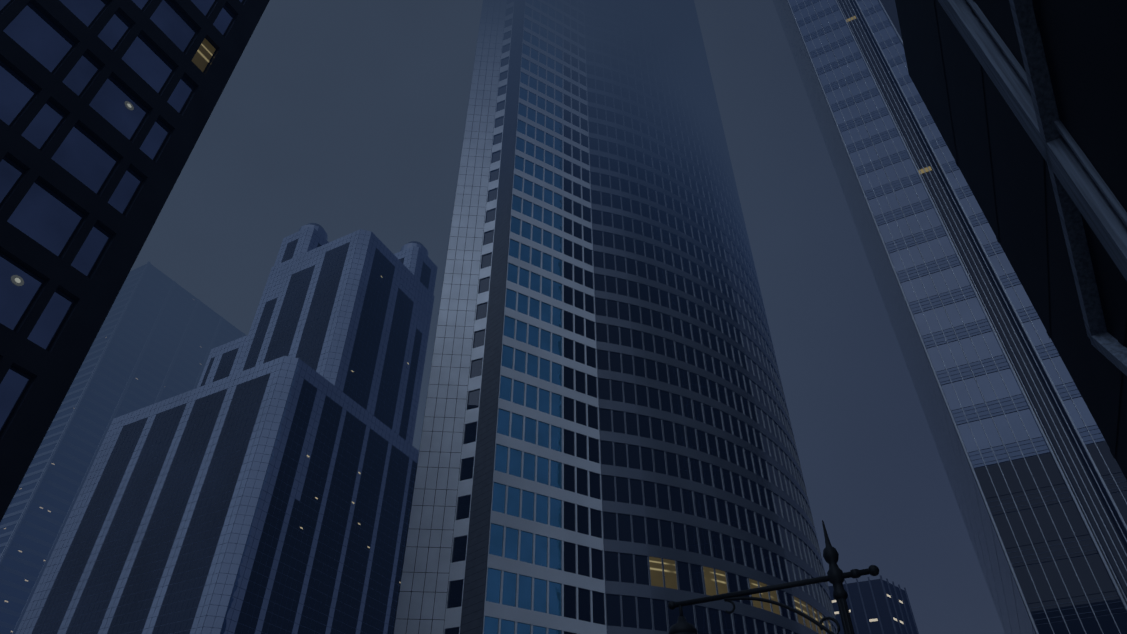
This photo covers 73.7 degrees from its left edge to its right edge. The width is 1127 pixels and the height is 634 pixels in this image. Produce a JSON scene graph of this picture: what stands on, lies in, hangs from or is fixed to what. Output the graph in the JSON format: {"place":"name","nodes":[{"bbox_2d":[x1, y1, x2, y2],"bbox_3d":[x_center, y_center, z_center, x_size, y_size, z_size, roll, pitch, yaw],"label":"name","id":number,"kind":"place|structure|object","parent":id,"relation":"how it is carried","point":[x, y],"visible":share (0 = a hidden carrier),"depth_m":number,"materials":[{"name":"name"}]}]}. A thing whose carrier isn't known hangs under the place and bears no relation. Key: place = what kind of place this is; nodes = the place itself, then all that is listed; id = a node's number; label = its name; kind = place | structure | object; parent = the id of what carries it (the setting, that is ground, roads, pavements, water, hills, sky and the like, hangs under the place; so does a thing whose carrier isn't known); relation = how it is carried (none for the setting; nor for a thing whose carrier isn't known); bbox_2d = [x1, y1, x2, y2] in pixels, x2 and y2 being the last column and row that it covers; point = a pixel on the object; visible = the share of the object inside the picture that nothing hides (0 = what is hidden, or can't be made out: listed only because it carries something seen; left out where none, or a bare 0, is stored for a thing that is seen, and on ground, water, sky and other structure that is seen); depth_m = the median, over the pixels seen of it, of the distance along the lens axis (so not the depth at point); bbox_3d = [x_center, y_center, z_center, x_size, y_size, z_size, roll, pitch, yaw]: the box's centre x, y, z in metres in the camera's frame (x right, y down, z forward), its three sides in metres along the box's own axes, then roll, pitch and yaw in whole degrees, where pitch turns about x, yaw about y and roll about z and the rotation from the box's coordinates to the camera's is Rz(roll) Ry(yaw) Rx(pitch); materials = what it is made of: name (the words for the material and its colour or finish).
{"place":"outdoors","nodes":[
{"label":"outdoors","id":0,"kind":"place"},
{"bbox_2d":[0,261,245,633],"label":"hazy tower","id":1,"kind":"structure","parent":0,"point":[160,336],"depth_m":298.08,"materials":[{"name":"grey glass"}]},
{"bbox_2d":[0,0,269,521],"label":"building","id":2,"kind":"structure","parent":0,"point":[107,107],"depth_m":34.36,"materials":[{"name":"stone"}]},
{"bbox_2d":[16,223,437,633],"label":"skyscraper","id":3,"kind":"structure","parent":0,"point":[260,478],"depth_m":169.08,"materials":[{"name":"blue"}]},
{"bbox_2d":[130,0,1004,633],"label":"sky","id":4,"kind":"structure","parent":0,"point":[344,117],"materials":[{"name":"grey"}]},
{"bbox_2d":[393,0,837,633],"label":"tower","id":5,"kind":"structure","parent":0,"point":[607,442],"depth_m":84.33,"materials":[{"name":"grey"}]},
{"bbox_2d":[828,575,918,633],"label":"building","id":6,"kind":"structure","parent":0,"point":[879,606],"depth_m":248.34,"materials":[{"name":"blue"}]},
{"bbox_2d":[773,0,1126,633],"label":"tower","id":7,"kind":"structure","parent":0,"point":[1036,478],"depth_m":60.89,"materials":[{"name":"grey glass"}]},
{"bbox_2d":[895,0,1126,479],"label":"building","id":8,"kind":"structure","parent":0,"point":[1025,102],"depth_m":16.39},
{"bbox_3d":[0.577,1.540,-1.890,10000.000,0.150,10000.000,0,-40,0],"label":"ground","id":9,"kind":"structure","parent":0,"visible":0},
{"bbox_2d":[668,520,878,633],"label":"street lamp","id":10,"kind":"object","parent":9,"relation":"on","point":[836,576],"visible":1,"depth_m":12.10,"materials":[{"name":"black metal"}]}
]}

